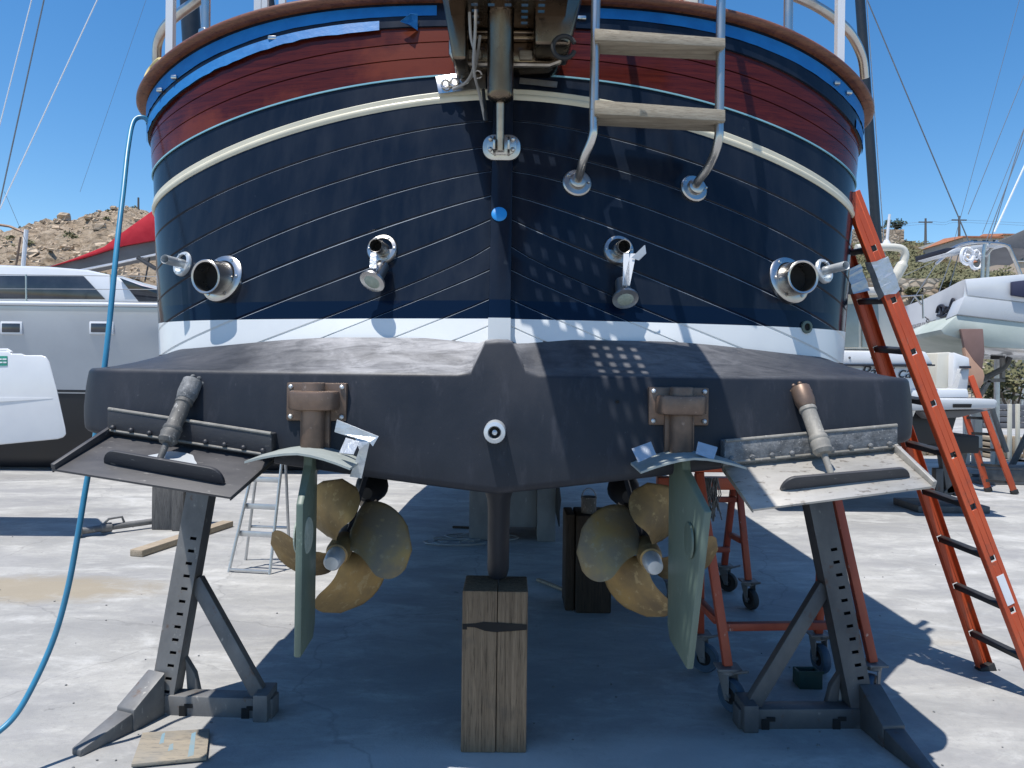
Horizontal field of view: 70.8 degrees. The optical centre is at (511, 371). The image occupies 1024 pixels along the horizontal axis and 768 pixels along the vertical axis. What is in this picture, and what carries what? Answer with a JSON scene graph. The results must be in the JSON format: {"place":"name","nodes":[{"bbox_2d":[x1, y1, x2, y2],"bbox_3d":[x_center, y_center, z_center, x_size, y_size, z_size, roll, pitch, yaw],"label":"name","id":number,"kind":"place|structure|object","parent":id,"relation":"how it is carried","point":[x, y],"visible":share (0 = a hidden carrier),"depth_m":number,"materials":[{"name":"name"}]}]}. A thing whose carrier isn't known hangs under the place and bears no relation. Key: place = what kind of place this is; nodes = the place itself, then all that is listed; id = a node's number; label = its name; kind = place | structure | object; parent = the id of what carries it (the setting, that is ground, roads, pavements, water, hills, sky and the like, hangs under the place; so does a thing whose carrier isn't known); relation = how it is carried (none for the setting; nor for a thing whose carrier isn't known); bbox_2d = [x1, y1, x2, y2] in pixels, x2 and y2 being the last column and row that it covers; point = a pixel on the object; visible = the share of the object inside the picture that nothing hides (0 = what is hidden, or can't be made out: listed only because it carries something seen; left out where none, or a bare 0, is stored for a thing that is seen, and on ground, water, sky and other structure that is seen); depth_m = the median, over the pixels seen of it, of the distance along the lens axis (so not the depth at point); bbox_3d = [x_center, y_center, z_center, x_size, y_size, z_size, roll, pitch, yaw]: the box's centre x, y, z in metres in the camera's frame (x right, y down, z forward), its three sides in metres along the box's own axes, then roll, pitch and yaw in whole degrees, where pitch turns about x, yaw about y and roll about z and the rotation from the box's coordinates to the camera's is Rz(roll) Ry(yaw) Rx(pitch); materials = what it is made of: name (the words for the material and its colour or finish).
{"place":"outdoors","nodes":[
{"label":"outdoors","id":0,"kind":"place"},
{"bbox_2d":[0,207,969,285],"bbox_3d":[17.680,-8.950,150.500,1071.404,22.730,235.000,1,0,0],"label":"hill","id":1,"kind":"structure","parent":0,"point":[88,238],"depth_m":68.59,"materials":[{"name":"brown soil"}]},
{"bbox_2d":[0,206,149,280],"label":"hill rocks","id":2,"kind":"object","parent":1,"relation":"on","point":[33,252],"visible":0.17,"depth_m":66.88,"materials":[{"name":"stone"}]},
{"bbox_2d":[0,205,1023,278],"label":"hill scrub","id":3,"kind":"object","parent":1,"relation":"on","point":[926,270],"visible":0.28,"depth_m":62.40,"materials":[{"name":"green plant"}]},
{"bbox_2d":[852,229,903,243],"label":"stone building","id":4,"kind":"structure","parent":1,"relation":"on","point":[895,235],"depth_m":86.00,"materials":[{"name":"beige stone"}]},
{"bbox_2d":[884,218,907,228],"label":"pine tree","id":5,"kind":"object","parent":1,"relation":"on","point":[895,222],"visible":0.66,"depth_m":87.76,"materials":[{"name":"green plant"}]},
{"bbox_2d":[918,218,932,244],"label":"utility pole","id":6,"kind":"object","parent":1,"relation":"on","point":[925,222],"visible":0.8,"depth_m":83.91,"materials":[{"name":"wood"}]},
{"bbox_2d":[891,220,1015,227],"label":"power line","id":7,"kind":"object","parent":6,"relation":"attached to","point":[948,223],"visible":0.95,"depth_m":79.05,"materials":[{"name":"metal"}]},
{"bbox_2d":[918,242,935,248],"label":"house","id":8,"kind":"structure","parent":1,"relation":"on","point":[921,247],"depth_m":83.27,"materials":[{"name":"white paint"}]},
{"bbox_2d":[951,216,966,235],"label":"utility pole","id":9,"kind":"object","parent":1,"relation":"on","point":[959,231],"visible":0.57,"depth_m":77.94,"materials":[{"name":"wood"}]},
{"bbox_2d":[922,236,1003,261],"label":"house","id":10,"kind":"structure","parent":1,"relation":"on","point":[945,243],"depth_m":73.38,"materials":[{"name":"ceramic"}]},
{"bbox_2d":[980,233,1012,238],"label":"house","id":11,"kind":"structure","parent":1,"relation":"on","point":[1005,235],"depth_m":76.20,"materials":[{"name":"ceramic"}]},
{"bbox_2d":[970,258,1023,274],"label":"house","id":12,"kind":"structure","parent":1,"relation":"on","point":[996,267],"depth_m":58.29,"materials":[{"name":"concrete"}]},
{"bbox_2d":[0,417,1023,767],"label":"ground","id":13,"kind":"structure","parent":0,"point":[374,681],"depth_m":4.45,"materials":[{"name":"concrete"}]},
{"bbox_2d":[0,224,28,265],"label":"white post","id":14,"kind":"object","parent":13,"relation":"on","point":[24,249],"visible":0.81,"depth_m":19.97,"materials":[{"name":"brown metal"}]},
{"bbox_2d":[81,516,151,536],"bbox_3d":[-3.958,1.569,7.499,0.991,0.166,0.120,1,0,-43],"label":"screw prop","id":15,"kind":"object","parent":13,"relation":"on","point":[105,527],"visible":0.73,"depth_m":7.35,"materials":[{"name":"paint"}]},
{"bbox_2d":[0,0,317,470],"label":"catamaran","id":16,"kind":"object","parent":13,"relation":"on","point":[56,317],"visible":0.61,"depth_m":11.38,"materials":[{"name":"white plastic"}]},
{"bbox_2d":[0,276,104,298],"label":"saloon window","id":17,"kind":"structure","parent":16,"relation":"in","point":[11,287],"depth_m":12.38,"materials":[{"name":"glass"}]},
{"bbox_2d":[45,211,155,281],"bbox_3d":[-9.192,-1.436,17.175,4.796,6.053,0.650,1,0,0],"label":"covered boom","id":18,"kind":"object","parent":16,"relation":"attached to","point":[137,242],"visible":0.4,"depth_m":17.04,"materials":[{"name":"red fabric"}]},
{"bbox_2d":[120,278,156,301],"bbox_3d":[-6.294,-1.411,12.385,0.909,0.406,0.030,1,0,0],"label":"saloon window","id":19,"kind":"structure","parent":16,"relation":"in","point":[141,295],"depth_m":12.37,"materials":[{"name":"black glass"}]},
{"bbox_2d":[152,487,185,530],"bbox_3d":[-3.595,1.285,7.655,0.359,0.742,0.330,1,0,0],"label":"timber post","id":20,"kind":"object","parent":13,"relation":"on","point":[167,507],"visible":0.28,"depth_m":7.54,"materials":[{"name":"grey wood"}]},
{"bbox_2d":[131,729,209,766],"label":"plywood board","id":21,"kind":"object","parent":13,"relation":"on","point":[166,747],"visible":1,"depth_m":3.18,"materials":[{"name":"beige wood"}]},
{"bbox_2d":[72,492,278,755],"bbox_3d":[-1.617,1.008,3.543,0.876,1.370,0.525,1,0,-25],"label":"boat stand","id":22,"kind":"object","parent":13,"relation":"on","point":[158,691],"visible":0.87,"depth_m":3.56,"materials":[{"name":"paint"}]},
{"bbox_2d":[130,520,232,556],"bbox_3d":[-3.216,1.629,7.109,0.130,0.060,1.329,1,0,14],"label":"plank","id":23,"kind":"object","parent":13,"relation":"on","point":[154,547],"visible":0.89,"depth_m":6.75,"materials":[{"name":"beige wood"}]},
{"bbox_2d":[180,0,200,41],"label":"mast","id":24,"kind":"object","parent":13,"relation":"on","point":[190,24],"visible":0.05,"depth_m":12.87,"materials":[{"name":"metal"}]},
{"bbox_2d":[227,464,289,574],"bbox_3d":[-2.160,1.156,6.181,0.430,1.041,0.465,1,0,0],"label":"step ladder","id":25,"kind":"object","parent":13,"relation":"on","point":[251,506],"visible":0.63,"depth_m":6.11,"materials":[{"name":"metal"}]},
{"bbox_2d":[269,0,275,5],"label":"mast","id":26,"kind":"object","parent":13,"relation":"on","point":[271,2],"depth_m":15.92,"materials":[{"name":"metal"}]},
{"bbox_2d":[452,526,468,528],"bbox_3d":[-0.537,1.682,7.796,0.212,0.020,0.040,1,0,8],"label":"stick","id":27,"kind":"object","parent":13,"relation":"on","point":[464,527],"visible":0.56,"depth_m":7.79,"materials":[{"name":"black wood"}]},
{"bbox_2d":[423,533,518,545],"bbox_3d":[-0.403,1.678,7.223,0.950,0.025,0.544,1,0,0],"label":"tangled cable","id":28,"kind":"object","parent":13,"relation":"on","point":[448,536],"visible":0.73,"depth_m":7.18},
{"bbox_2d":[461,575,527,752],"bbox_3d":[-0.079,1.338,3.334,0.292,0.722,0.252,1,0,0],"label":"keel block","id":29,"kind":"object","parent":13,"relation":"on","point":[494,666],"depth_m":3.21,"materials":[{"name":"wood"}]},
{"bbox_2d":[51,0,936,668],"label":"motor yacht","id":30,"kind":"object","parent":29,"relation":"on","point":[497,252],"visible":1,"depth_m":3.19,"materials":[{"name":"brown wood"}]},
{"bbox_2d":[0,115,147,733],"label":"water hose","id":31,"kind":"object","parent":30,"relation":"hanging from","point":[56,630],"visible":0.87,"depth_m":3.19,"materials":[{"name":"blue rubber"}]},
{"bbox_2d":[469,488,555,541],"bbox_3d":[0.005,1.350,7.590,0.870,0.700,0.720,1,0,0],"label":"concrete keel block","id":32,"kind":"object","parent":13,"relation":"on","point":[535,508],"depth_m":7.25,"materials":[{"name":"grey concrete"}]},
{"bbox_2d":[555,488,560,525],"bbox_3d":[0.464,1.312,7.200,0.055,0.465,0.055,1,0,-23],"label":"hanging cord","id":33,"kind":"object","parent":32,"relation":"hanging from","point":[557,502],"visible":0.84,"depth_m":7.18,"materials":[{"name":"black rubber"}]},
{"bbox_2d":[536,578,561,590],"bbox_3d":[0.315,1.692,5.726,0.035,0.020,0.360,1,0,-36],"label":"stick","id":34,"kind":"object","parent":13,"relation":"on","point":[548,583],"visible":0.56,"depth_m":5.73,"materials":[{"name":"grey wood"}]},
{"bbox_2d":[562,507,610,612],"bbox_3d":[0.543,1.361,5.261,0.325,0.690,0.350,1,0,0],"label":"keel block","id":35,"kind":"object","parent":13,"relation":"on","point":[582,592],"depth_m":5.12,"materials":[{"name":"black wood"}]},
{"bbox_2d":[581,488,596,513],"bbox_3d":[0.555,0.927,5.206,0.116,0.179,0.116,1,0,0],"label":"paint can","id":36,"kind":"object","parent":35,"relation":"on","point":[588,504],"visible":0.99,"depth_m":5.16,"materials":[{"name":"metal"}]},
{"bbox_2d":[656,476,760,609],"bbox_3d":[1.446,1.251,5.423,0.725,0.934,0.602,1,0,0],"label":"wheeled trestle","id":37,"kind":"object","parent":13,"relation":"on","point":[729,583],"visible":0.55,"depth_m":5.35,"materials":[{"name":"paint"}]},
{"bbox_2d":[704,477,721,520],"bbox_3d":[1.369,0.915,5.094,0.237,0.360,0.180,1,0,9],"label":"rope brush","id":38,"kind":"object","parent":37,"relation":"hanging from","point":[713,488],"visible":0.43,"depth_m":5.08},
{"bbox_2d":[694,468,888,712],"bbox_3d":[1.436,1.085,3.883,1.000,1.265,0.648,1,0,0],"label":"wheeled trestle","id":39,"kind":"object","parent":13,"relation":"on","point":[706,660],"visible":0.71,"depth_m":3.76,"materials":[{"name":"paint"}]},
{"bbox_2d":[793,666,823,688],"bbox_3d":[1.621,1.670,3.948,0.136,0.100,0.107,1,0,0],"label":"plastic crate","id":40,"kind":"object","parent":13,"relation":"on","point":[806,677],"visible":1,"depth_m":3.90,"materials":[{"name":"plastic"}]},
{"bbox_2d":[733,501,933,767],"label":"boat stand","id":41,"kind":"object","parent":13,"relation":"on","point":[866,706],"visible":0.84,"depth_m":3.51,"materials":[{"name":"metal"}]},
{"bbox_2d":[903,286,921,302],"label":"shrub","id":42,"kind":"object","parent":13,"relation":"on","point":[909,290],"visible":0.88,"depth_m":44.42,"materials":[{"name":"green plant"}]},
{"bbox_2d":[911,294,929,303],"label":"shrub","id":43,"kind":"object","parent":13,"relation":"on","point":[924,297],"visible":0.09,"depth_m":44.26,"materials":[{"name":"green plant"}]},
{"bbox_2d":[922,451,936,455],"bbox_3d":[9.149,1.558,15.942,0.610,0.507,0.740,1,0,0],"label":"timber crate","id":44,"kind":"object","parent":13,"relation":"on","point":[926,453],"visible":0.12,"depth_m":15.57,"materials":[{"name":"grey wood"}]},
{"bbox_2d":[848,190,1023,671],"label":"extension ladder","id":45,"kind":"object","parent":13,"relation":"on","point":[879,267],"visible":0.83,"depth_m":3.81,"materials":[{"name":"orange plastic"}]},
{"bbox_2d":[893,432,989,513],"bbox_3d":[5.535,1.281,9.300,0.900,0.974,0.600,1,0,0],"label":"boat stand","id":46,"kind":"object","parent":13,"relation":"on","point":[967,443],"visible":0.53,"depth_m":9.15,"materials":[{"name":"metal"}]},
{"bbox_2d":[843,214,996,446],"bbox_3d":[4.506,-0.561,9.963,2.958,3.277,2.955,1,0,0],"label":"white motorboat","id":47,"kind":"object","parent":46,"relation":"on","point":[949,374],"visible":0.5,"depth_m":8.95,"materials":[{"name":"white plastic"}]},
{"bbox_2d":[866,278,1019,403],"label":"stone wall","id":48,"kind":"structure","parent":13,"relation":"on","point":[930,286],"depth_m":45.00,"materials":[{"name":"beige stone"}]},
{"bbox_2d":[937,275,961,287],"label":"shrub","id":49,"kind":"object","parent":13,"relation":"on","point":[946,283],"visible":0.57,"depth_m":44.09,"materials":[{"name":"green plant"}]},
{"bbox_2d":[963,415,969,463],"bbox_3d":[8.784,1.213,13.909,0.440,1.190,0.400,1,0,0],"label":"boat prop","id":50,"kind":"object","parent":13,"relation":"on","point":[968,454],"depth_m":13.86,"materials":[{"name":"paint"}]},
{"bbox_2d":[970,412,981,463],"bbox_3d":[8.986,1.175,13.909,0.440,1.270,0.400,1,0,0],"label":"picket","id":51,"kind":"object","parent":13,"relation":"on","point":[977,425],"visible":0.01,"depth_m":13.84,"materials":[{"name":"paint"}]},
{"bbox_2d":[967,356,1012,476],"bbox_3d":[8.241,0.764,12.400,1.300,2.073,0.600,1,0,0],"label":"boat stand","id":52,"kind":"object","parent":13,"relation":"on","point":[1004,363],"visible":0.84,"depth_m":12.27,"materials":[{"name":"metal"}]},
{"bbox_2d":[867,0,1023,387],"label":"sailing yacht","id":53,"kind":"object","parent":52,"relation":"on","point":[976,321],"visible":0.96,"depth_m":11.22,"materials":[{"name":"white plastic"}]},
{"bbox_2d":[855,0,884,253],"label":"mast","id":54,"kind":"object","parent":53,"relation":"on","point":[869,133],"visible":0.2,"depth_m":10.94,"materials":[{"name":"metal"}]},
{"bbox_2d":[963,375,1018,494],"bbox_3d":[6.993,0.925,10.655,0.875,1.754,0.226,1,0,8],"label":"extension ladder","id":55,"kind":"object","parent":13,"relation":"on","point":[991,433],"visible":0.8,"depth_m":10.58,"materials":[{"name":"orange plastic"}]},
{"bbox_2d":[990,414,994,463],"bbox_3d":[9.048,1.169,13.540,0.440,1.284,0.400,1,0,0],"label":"boat prop","id":56,"kind":"object","parent":13,"relation":"on","point":[992,457],"depth_m":13.51,"materials":[{"name":"paint"}]},
{"bbox_2d":[966,464,1023,484],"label":"steel beam bench","id":57,"kind":"object","parent":13,"relation":"on","point":[997,473],"visible":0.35,"depth_m":11.43,"materials":[{"name":"grey metal"}]},
{"bbox_2d":[967,359,1023,403],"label":"shrub","id":58,"kind":"object","parent":13,"relation":"on","point":[1012,383],"visible":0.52,"depth_m":29.94,"materials":[{"name":"green plant"}]},
{"bbox_2d":[994,359,999,463],"bbox_3d":[9.292,0.777,13.784,0.440,2.074,0.400,1,0,0],"label":"boat prop","id":59,"kind":"object","parent":13,"relation":"on","point":[996,389],"visible":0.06,"depth_m":13.74,"materials":[{"name":"metal"}]},
{"bbox_2d":[970,404,1023,428],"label":"gear box","id":60,"kind":"object","parent":13,"relation":"on","point":[1003,415],"visible":0.14,"depth_m":24.29,"materials":[{"name":"grey"}]},
{"bbox_2d":[984,265,1014,382],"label":"shrub","id":61,"kind":"object","parent":13,"relation":"on","point":[998,273],"visible":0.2,"depth_m":43.76,"materials":[{"name":"green plant"}]},
{"bbox_2d":[982,435,1023,457],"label":"timber crate","id":62,"kind":"object","parent":13,"relation":"on","point":[985,441],"visible":0.12,"depth_m":15.21,"materials":[{"name":"grey wood"}]},
{"bbox_2d":[1006,404,1011,461],"bbox_3d":[10.272,1.243,14.854,0.440,1.166,0.400,1,0,0],"label":"boat prop","id":63,"kind":"object","parent":13,"relation":"on","point":[1009,430],"visible":0.84,"depth_m":14.82,"materials":[{"name":"paint"}]},
{"bbox_2d":[1005,404,1023,461],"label":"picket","id":64,"kind":"object","parent":13,"relation":"on","point":[1017,423],"visible":0.67,"depth_m":14.82,"materials":[{"name":"paint"}]},
{"bbox_2d":[1009,434,1023,464],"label":"steel prop","id":65,"kind":"object","parent":13,"relation":"on","point":[1017,454],"visible":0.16,"depth_m":13.22,"materials":[{"name":"grey metal"}]},
{"bbox_2d":[0,0,1023,242],"label":"sky","id":66,"kind":"structure","parent":0,"point":[947,55],"materials":[{"name":"blue"}]},
{"bbox_2d":[963,360,1023,416],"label":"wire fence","id":67,"kind":"object","parent":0,"point":[1021,401],"visible":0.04,"depth_m":31.00,"materials":[{"name":"metal"}]},
{"bbox_3d":[-6.114,1.125,7.550,0.200,1.000,0.500,1,0,0],"label":"support post","id":68,"kind":"object","parent":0,"visible":0},
{"bbox_2d":[0,348,65,444],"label":"white dinghy","id":69,"kind":"object","parent":68,"relation":"on","point":[30,409],"visible":1,"depth_m":7.00,"materials":[{"name":"white plastic"}]}
]}

